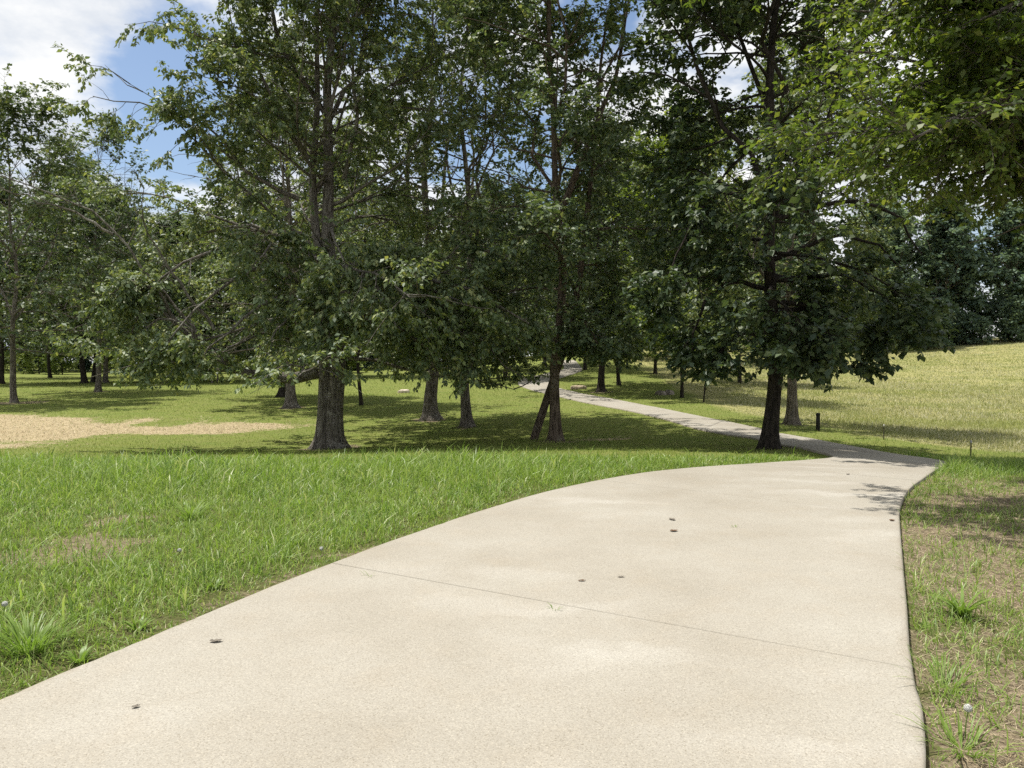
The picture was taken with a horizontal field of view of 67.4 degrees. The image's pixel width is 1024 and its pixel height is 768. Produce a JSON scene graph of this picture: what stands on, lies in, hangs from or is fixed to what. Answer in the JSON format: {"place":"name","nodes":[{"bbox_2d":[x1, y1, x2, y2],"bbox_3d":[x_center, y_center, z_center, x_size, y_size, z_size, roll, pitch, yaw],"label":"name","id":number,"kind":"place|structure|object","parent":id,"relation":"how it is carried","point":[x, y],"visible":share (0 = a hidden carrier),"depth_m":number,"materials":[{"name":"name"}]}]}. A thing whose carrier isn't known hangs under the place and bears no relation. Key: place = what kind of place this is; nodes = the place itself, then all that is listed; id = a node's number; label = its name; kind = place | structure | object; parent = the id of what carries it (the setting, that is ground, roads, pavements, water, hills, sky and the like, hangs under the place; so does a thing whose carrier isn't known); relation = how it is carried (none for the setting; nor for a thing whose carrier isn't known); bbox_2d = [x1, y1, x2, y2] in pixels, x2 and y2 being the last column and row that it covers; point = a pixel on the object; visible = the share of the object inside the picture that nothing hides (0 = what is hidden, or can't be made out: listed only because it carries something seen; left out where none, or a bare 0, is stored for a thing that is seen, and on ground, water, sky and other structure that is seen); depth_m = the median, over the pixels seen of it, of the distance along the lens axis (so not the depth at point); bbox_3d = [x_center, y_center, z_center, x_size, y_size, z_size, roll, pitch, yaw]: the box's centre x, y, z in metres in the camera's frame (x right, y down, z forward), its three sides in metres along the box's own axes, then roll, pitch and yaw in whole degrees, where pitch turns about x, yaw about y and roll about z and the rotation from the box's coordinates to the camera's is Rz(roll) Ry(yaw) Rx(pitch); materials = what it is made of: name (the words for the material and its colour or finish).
{"place":"outdoors","nodes":[
{"label":"outdoors","id":0,"kind":"place"},
{"bbox_2d":[0,360,947,767],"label":"path","id":1,"kind":"structure","parent":0,"point":[770,630],"depth_m":4.20,"materials":[{"name":"concrete"}]},
{"bbox_2d":[0,0,1019,363],"label":"sky","id":2,"kind":"structure","parent":0,"point":[28,28],"materials":[{"name":"blue"}]},
{"bbox_2d":[0,338,1023,767],"bbox_3d":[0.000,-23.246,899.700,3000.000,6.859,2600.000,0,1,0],"label":"ground","id":3,"kind":"structure","parent":0,"point":[354,428],"depth_m":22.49,"materials":[{"name":"green plant"}]},
{"bbox_2d":[2,601,7,619],"bbox_3d":[-3.162,1.427,4.789,0.035,0.150,0.035,0,1,0],"label":"dandelion","id":4,"kind":"object","parent":3,"relation":"on","point":[4,603],"visible":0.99,"depth_m":4.78,"materials":[{"name":"white plant"}]},
{"bbox_2d":[4,354,9,372],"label":"shrub","id":5,"kind":"object","parent":3,"relation":"on","point":[6,367],"visible":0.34,"depth_m":92.26,"materials":[{"name":"green plant"}]},
{"bbox_2d":[0,259,41,369],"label":"woodland tree","id":6,"kind":"object","parent":3,"relation":"on","point":[5,322],"visible":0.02,"depth_m":104.49,"materials":[{"name":"green plant"}]},
{"bbox_2d":[16,353,36,372],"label":"shrub","id":7,"kind":"object","parent":3,"relation":"on","point":[19,361],"visible":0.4,"depth_m":92.12,"materials":[{"name":"green plant"}]},
{"bbox_2d":[17,336,58,373],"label":"shrub","id":8,"kind":"object","parent":3,"relation":"on","point":[32,359],"visible":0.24,"depth_m":90.17,"materials":[{"name":"green plant"}]},
{"bbox_2d":[0,171,77,383],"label":"grove tree","id":9,"kind":"object","parent":3,"relation":"on","point":[11,261],"visible":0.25,"depth_m":61.55,"materials":[{"name":"green plant"}]},
{"bbox_2d":[2,223,80,377],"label":"grove tree","id":10,"kind":"object","parent":3,"relation":"on","point":[49,367],"visible":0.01,"depth_m":77.67,"materials":[{"name":"green plant"}]},
{"bbox_2d":[3,254,88,371],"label":"woodland tree","id":11,"kind":"object","parent":3,"relation":"on","point":[58,368],"visible":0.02,"depth_m":98.92,"materials":[{"name":"green plant"}]},
{"bbox_2d":[0,604,100,655],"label":"grass tuft","id":12,"kind":"object","parent":3,"relation":"on","point":[17,636],"visible":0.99,"depth_m":4.36,"materials":[{"name":"green plant"}]},
{"bbox_2d":[37,350,78,374],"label":"shrub","id":13,"kind":"object","parent":3,"relation":"on","point":[67,364],"visible":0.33,"depth_m":88.48,"materials":[{"name":"green plant"}]},
{"bbox_2d":[0,63,148,402],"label":"grove tree","id":14,"kind":"object","parent":3,"relation":"on","point":[41,116],"visible":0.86,"depth_m":39.82,"materials":[{"name":"green plant"}]},
{"bbox_2d":[59,643,97,663],"bbox_3d":[-2.333,1.461,4.137,0.214,0.082,0.194,1,2,31],"label":"weed","id":15,"kind":"object","parent":3,"relation":"on","point":[84,653],"visible":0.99,"depth_m":4.15,"materials":[{"name":"green plant"}]},
{"bbox_2d":[0,178,172,382],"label":"grove tree","id":16,"kind":"object","parent":3,"relation":"on","point":[83,376],"visible":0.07,"depth_m":62.31,"materials":[{"name":"green plant"}]},
{"bbox_2d":[3,208,172,381],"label":"grove tree","id":17,"kind":"object","parent":3,"relation":"on","point":[92,379],"visible":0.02,"depth_m":65.76,"materials":[{"name":"green plant"}]},
{"bbox_2d":[71,325,108,370],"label":"woodland tree","id":18,"kind":"object","parent":3,"relation":"on","point":[87,361],"visible":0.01,"depth_m":103.53,"materials":[{"name":"green plant"}]},
{"bbox_2d":[0,108,207,391],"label":"grove tree","id":19,"kind":"object","parent":3,"relation":"on","point":[127,218],"visible":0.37,"depth_m":48.74,"materials":[{"name":"green plant"}]},
{"bbox_2d":[23,183,197,382],"bbox_3d":[-34.102,-8.519,65.214,13.442,17.556,13.642,0,1,0],"label":"grove tree","id":20,"kind":"object","parent":3,"relation":"on","point":[105,379],"visible":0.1,"depth_m":64.03,"materials":[{"name":"green plant"}]},
{"bbox_2d":[101,355,119,373],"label":"shrub","id":21,"kind":"object","parent":3,"relation":"on","point":[109,363],"visible":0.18,"depth_m":90.69,"materials":[{"name":"green plant"}]},
{"bbox_2d":[93,295,171,372],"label":"woodland tree","id":22,"kind":"object","parent":3,"relation":"on","point":[122,366],"visible":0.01,"depth_m":96.98,"materials":[{"name":"green plant"}]},
{"bbox_2d":[119,615,154,630],"bbox_3d":[-2.252,1.442,4.648,0.206,0.094,0.170,-1,2,-37],"label":"weed","id":23,"kind":"object","parent":3,"relation":"on","point":[141,623],"visible":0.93,"depth_m":4.65,"materials":[{"name":"green plant"}]},
{"bbox_2d":[158,498,217,519],"bbox_3d":[-3.345,1.281,7.921,0.673,0.254,0.762,0,1,0],"label":"grass tuft","id":24,"kind":"object","parent":3,"relation":"on","point":[187,510],"visible":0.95,"depth_m":7.95,"materials":[{"name":"green plant"}]},
{"bbox_2d":[129,202,249,380],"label":"grove tree","id":25,"kind":"object","parent":3,"relation":"on","point":[158,229],"visible":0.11,"depth_m":70.13,"materials":[{"name":"green plant"}]},
{"bbox_2d":[143,208,256,356],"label":"grove tree","id":26,"kind":"object","parent":3,"relation":"on","point":[173,218],"visible":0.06,"depth_m":71.13,"materials":[{"name":"green plant"}]},
{"bbox_2d":[146,242,258,382],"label":"grove tree","id":27,"kind":"object","parent":3,"relation":"on","point":[227,308],"visible":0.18,"depth_m":66.32,"materials":[{"name":"green plant"}]},
{"bbox_2d":[201,576,225,588],"bbox_3d":[-2.133,1.426,5.488,0.191,0.087,0.214,-1,2,-20],"label":"weed","id":28,"kind":"object","parent":3,"relation":"on","point":[216,584],"visible":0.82,"depth_m":5.50,"materials":[{"name":"green plant"}]},
{"bbox_2d":[164,239,269,381],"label":"grove tree","id":29,"kind":"object","parent":3,"relation":"on","point":[208,333],"visible":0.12,"depth_m":67.07,"materials":[{"name":"green plant"}]},
{"bbox_2d":[184,212,297,366],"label":"grove tree","id":30,"kind":"object","parent":3,"relation":"on","point":[248,356],"depth_m":81.64,"materials":[{"name":"green plant"}]},
{"bbox_2d":[230,352,259,368],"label":"shrub","id":31,"kind":"object","parent":3,"relation":"on","point":[240,359],"visible":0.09,"depth_m":90.84,"materials":[{"name":"green plant"}]},
{"bbox_2d":[170,77,371,396],"bbox_3d":[-12.953,-7.996,42.786,11.075,18.175,12.160,0,1,0],"label":"grove tree","id":32,"kind":"object","parent":3,"relation":"on","point":[241,335],"visible":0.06,"depth_m":40.96,"materials":[{"name":"green plant"}]},
{"bbox_2d":[168,21,395,408],"bbox_3d":[-10.006,-7.725,35.696,10.684,18.396,9.947,0,1,18],"label":"grove tree","id":33,"kind":"object","parent":3,"relation":"on","point":[290,401],"visible":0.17,"depth_m":35.41,"materials":[{"name":"green plant"}]},
{"bbox_2d":[0,0,592,449],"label":"broad tree","id":34,"kind":"object","parent":3,"relation":"on","point":[328,326],"visible":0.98,"depth_m":20.14,"materials":[{"name":"green plant"}]},
{"bbox_2d":[0,413,631,447],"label":"loose straw","id":35,"kind":"object","parent":3,"relation":"on","point":[111,429],"visible":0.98,"depth_m":26.88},
{"bbox_2d":[249,217,383,355],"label":"grove tree","id":36,"kind":"object","parent":3,"relation":"on","point":[300,299],"visible":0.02,"depth_m":79.24,"materials":[{"name":"green plant"}]},
{"bbox_2d":[262,112,439,405],"bbox_3d":[-7.589,-5.772,36.829,8.143,14.309,7.688,1,2,36],"label":"grove tree","id":37,"kind":"object","parent":3,"relation":"on","point":[364,239],"visible":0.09,"depth_m":35.94,"materials":[{"name":"green plant"}]},
{"bbox_2d":[346,353,366,372],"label":"shrub","id":38,"kind":"object","parent":3,"relation":"on","point":[350,363],"visible":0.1,"depth_m":91.49,"materials":[{"name":"green plant"}]},
{"bbox_2d":[338,216,386,369],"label":"woodland tree","id":39,"kind":"object","parent":3,"relation":"on","point":[371,363],"visible":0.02,"depth_m":99.91,"materials":[{"name":"green plant"}]},
{"bbox_2d":[362,247,398,366],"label":"woodland tree","id":40,"kind":"object","parent":3,"relation":"on","point":[371,356],"visible":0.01,"depth_m":102.46,"materials":[{"name":"green plant"}]},
{"bbox_2d":[335,201,455,374],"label":"grove tree","id":41,"kind":"object","parent":3,"relation":"on","point":[377,254],"visible":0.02,"depth_m":73.03,"materials":[{"name":"green plant"}]},
{"bbox_2d":[398,389,409,392],"bbox_3d":[-7.060,0.527,50.014,0.781,0.370,0.631,0,1,0],"label":"stone","id":42,"kind":"object","parent":3,"relation":"on","point":[404,391],"visible":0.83,"depth_m":49.82,"materials":[{"name":"beige stone"}]},
{"bbox_2d":[282,0,569,420],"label":"grove tree","id":43,"kind":"object","parent":3,"relation":"on","point":[430,412],"visible":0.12,"depth_m":29.73,"materials":[{"name":"green plant"}]},
{"bbox_2d":[307,0,603,427],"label":"grove tree","id":44,"kind":"object","parent":3,"relation":"on","point":[466,418],"visible":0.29,"depth_m":26.07,"materials":[{"name":"green plant"}]},
{"bbox_2d":[429,205,526,364],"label":"grove tree","id":45,"kind":"object","parent":3,"relation":"on","point":[453,259],"depth_m":74.64,"materials":[{"name":"green plant"}]},
{"bbox_2d":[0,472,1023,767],"bbox_3d":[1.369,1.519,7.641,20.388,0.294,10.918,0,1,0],"label":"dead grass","id":46,"kind":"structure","parent":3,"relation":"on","point":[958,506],"depth_m":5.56,"materials":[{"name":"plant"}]},
{"bbox_2d":[452,169,574,379],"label":"grove tree","id":47,"kind":"object","parent":3,"relation":"on","point":[496,202],"visible":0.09,"depth_m":59.03,"materials":[{"name":"green plant"}]},
{"bbox_2d":[508,225,587,366],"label":"grove tree","id":48,"kind":"object","parent":3,"relation":"on","point":[544,358],"depth_m":77.84,"materials":[{"name":"green plant"}]},
{"bbox_2d":[404,0,725,440],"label":"tall tree","id":49,"kind":"object","parent":3,"relation":"on","point":[593,346],"visible":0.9,"depth_m":20.20,"materials":[{"name":"green plant"}]},
{"bbox_2d":[517,188,631,369],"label":"grove tree","id":50,"kind":"object","parent":3,"relation":"on","point":[584,366],"depth_m":69.13,"materials":[{"name":"green plant"}]},
{"bbox_2d":[570,385,586,388],"bbox_3d":[4.169,0.264,48.021,1.004,0.377,0.881,0,1,0],"label":"stone","id":51,"kind":"object","parent":3,"relation":"on","point":[578,387],"visible":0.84,"depth_m":47.70,"materials":[{"name":"beige stone"}]},
{"bbox_2d":[484,94,703,391],"bbox_3d":[5.191,-7.887,44.337,14.016,17.439,13.274,0,1,0],"label":"grove tree","id":52,"kind":"object","parent":3,"relation":"on","point":[601,370],"visible":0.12,"depth_m":44.36,"materials":[{"name":"green plant"}]},
{"bbox_2d":[553,139,678,385],"bbox_3d":[7.558,-7.756,49.534,11.126,16.420,11.481,0,1,0],"label":"grove tree","id":53,"kind":"object","parent":3,"relation":"on","point":[618,380],"visible":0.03,"depth_m":49.74,"materials":[{"name":"green plant"}]},
{"bbox_2d":[588,203,687,373],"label":"grove tree","id":54,"kind":"object","parent":3,"relation":"on","point":[655,364],"visible":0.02,"depth_m":61.82,"materials":[{"name":"green plant"}]},
{"bbox_2d":[655,390,666,394],"bbox_3d":[8.153,0.538,42.007,0.616,0.375,0.459,0,1,0],"label":"rock","id":55,"kind":"object","parent":3,"relation":"on","point":[660,392],"visible":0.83,"depth_m":41.87,"materials":[{"name":"stone"}]},
{"bbox_2d":[665,390,673,394],"bbox_3d":[8.649,0.512,42.316,0.571,0.406,0.575,0,1,0],"label":"rock","id":56,"kind":"object","parent":3,"relation":"on","point":[669,392],"visible":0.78,"depth_m":42.11,"materials":[{"name":"stone"}]},
{"bbox_2d":[600,97,782,397],"bbox_3d":[9.204,-6.830,39.821,9.699,15.802,9.177,0,1,0],"label":"grove tree","id":57,"kind":"object","parent":3,"relation":"on","point":[661,142],"visible":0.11,"depth_m":39.22,"materials":[{"name":"green plant"}]},
{"bbox_2d":[667,199,807,383],"bbox_3d":[15.495,-6.204,52.073,9.704,13.047,10.127,-1,2,-23],"label":"grove tree","id":58,"kind":"object","parent":3,"relation":"on","point":[785,246],"visible":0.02,"depth_m":51.47,"materials":[{"name":"green plant"}]},
{"bbox_2d":[588,0,983,449],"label":"oak tree","id":59,"kind":"object","parent":3,"relation":"on","point":[808,343],"visible":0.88,"depth_m":16.40,"materials":[{"name":"green plant"}]},
{"bbox_2d":[660,0,914,424],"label":"grove tree","id":60,"kind":"object","parent":3,"relation":"on","point":[792,412],"visible":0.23,"depth_m":25.02,"materials":[{"name":"green plant"}]},
{"bbox_2d":[776,208,836,327],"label":"woodland tree","id":61,"kind":"object","parent":3,"relation":"on","point":[805,241],"visible":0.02,"depth_m":99.15,"materials":[{"name":"green plant"}]},
{"bbox_2d":[816,413,819,430],"bbox_3d":[9.379,1.287,23.539,0.117,0.816,0.117,1,2,28],"label":"post","id":62,"kind":"object","parent":3,"relation":"on","point":[817,421],"visible":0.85,"depth_m":23.48,"materials":[{"name":"black paint"}]},
{"bbox_2d":[632,339,1023,452],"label":"meadow grass","id":63,"kind":"structure","parent":3,"relation":"on","point":[1012,441],"depth_m":38.73,"materials":[{"name":"plant"}]},
{"bbox_2d":[680,0,1023,245],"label":"overhanging tree","id":64,"kind":"object","parent":3,"relation":"on","point":[963,110],"visible":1,"depth_m":8.28,"materials":[{"name":"green plant"}]},
{"bbox_2d":[840,189,919,313],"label":"woodland tree","id":65,"kind":"object","parent":3,"relation":"on","point":[865,228],"depth_m":109.54,"materials":[{"name":"green plant"}]},
{"bbox_2d":[849,197,933,345],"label":"woodland tree","id":66,"kind":"object","parent":3,"relation":"on","point":[902,247],"visible":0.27,"depth_m":98.01,"materials":[{"name":"green plant"}]},
{"bbox_2d":[847,176,940,305],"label":"woodland tree","id":67,"kind":"object","parent":3,"relation":"on","point":[917,261],"visible":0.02,"depth_m":101.53,"materials":[{"name":"green plant"}]},
{"bbox_2d":[905,303,943,348],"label":"shrub","id":68,"kind":"object","parent":3,"relation":"on","point":[932,344],"visible":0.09,"depth_m":95.61,"materials":[{"name":"green plant"}]},
{"bbox_2d":[921,312,956,348],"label":"shrub","id":69,"kind":"object","parent":3,"relation":"on","point":[945,324],"visible":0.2,"depth_m":95.81,"materials":[{"name":"green plant"}]},
{"bbox_2d":[892,649,1005,697],"bbox_3d":[2.110,1.434,3.778,0.552,0.153,0.529,0,1,0],"label":"grass tuft","id":70,"kind":"object","parent":3,"relation":"on","point":[942,671],"visible":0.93,"depth_m":3.84,"materials":[{"name":"green plant"}]},
{"bbox_2d":[897,189,1006,344],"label":"woodland tree","id":71,"kind":"object","parent":3,"relation":"on","point":[956,248],"visible":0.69,"depth_m":99.15,"materials":[{"name":"green plant"}]},
{"bbox_2d":[943,322,960,344],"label":"shrub","id":72,"kind":"object","parent":3,"relation":"on","point":[955,340],"visible":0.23,"depth_m":98.98,"materials":[{"name":"green plant"}]},
{"bbox_2d":[917,219,995,338],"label":"woodland tree","id":73,"kind":"object","parent":3,"relation":"on","point":[973,294],"depth_m":111.29,"materials":[{"name":"green plant"}]},
{"bbox_2d":[921,585,993,616],"bbox_3d":[2.862,1.394,4.890,0.467,0.178,0.430,-1,2,-45],"label":"weed","id":74,"kind":"object","parent":3,"relation":"on","point":[955,604],"visible":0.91,"depth_m":4.89,"materials":[{"name":"green plant"}]},
{"bbox_2d":[896,700,1023,759],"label":"grass tuft","id":75,"kind":"object","parent":3,"relation":"on","point":[950,737],"visible":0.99,"depth_m":3.24,"materials":[{"name":"green plant"}]},
{"bbox_2d":[924,230,996,342],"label":"woodland tree","id":76,"kind":"object","parent":3,"relation":"on","point":[964,294],"visible":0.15,"depth_m":100.92,"materials":[{"name":"green plant"}]},
{"bbox_2d":[952,310,981,344],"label":"shrub","id":77,"kind":"object","parent":3,"relation":"on","point":[964,316],"visible":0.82,"depth_m":98.41,"materials":[{"name":"green plant"}]},
{"bbox_2d":[963,704,972,738],"bbox_3d":[1.952,1.454,3.289,0.035,0.170,0.035,0,1,0],"label":"dandelion","id":78,"kind":"object","parent":3,"relation":"on","point":[968,708],"visible":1,"depth_m":3.28,"materials":[{"name":"white plant"}]},
{"bbox_2d":[971,316,997,343],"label":"shrub","id":79,"kind":"object","parent":3,"relation":"on","point":[985,328],"visible":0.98,"depth_m":96.88,"materials":[{"name":"green plant"}]},
{"bbox_2d":[972,199,1023,340],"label":"woodland tree","id":80,"kind":"object","parent":3,"relation":"on","point":[1008,252],"visible":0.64,"depth_m":99.94,"materials":[{"name":"green plant"}]},
{"bbox_2d":[985,212,1023,299],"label":"woodland tree","id":81,"kind":"object","parent":3,"relation":"on","point":[996,290],"visible":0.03,"depth_m":107.03,"materials":[{"name":"green plant"}]},
{"bbox_2d":[992,263,1019,334],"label":"woodland tree","id":82,"kind":"object","parent":3,"relation":"on","point":[1001,318],"visible":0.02,"depth_m":110.97,"materials":[{"name":"green plant"}]},
{"bbox_2d":[992,294,1023,341],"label":"shrub","id":83,"kind":"object","parent":3,"relation":"on","point":[1016,308],"visible":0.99,"depth_m":96.77,"materials":[{"name":"green plant"}]},
{"bbox_2d":[996,315,1023,341],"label":"shrub","id":84,"kind":"object","parent":3,"relation":"on","point":[1015,335],"visible":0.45,"depth_m":97.54,"materials":[{"name":"green plant"}]},
{"bbox_2d":[0,365,1023,468],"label":"mown lawn","id":85,"kind":"structure","parent":0,"point":[285,452],"depth_m":25.28,"materials":[{"name":"green plant"}]},
{"bbox_2d":[894,450,1023,767],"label":"verge grass","id":86,"kind":"structure","parent":0,"point":[988,465],"depth_m":5.91,"materials":[{"name":"green plant"}]}
]}

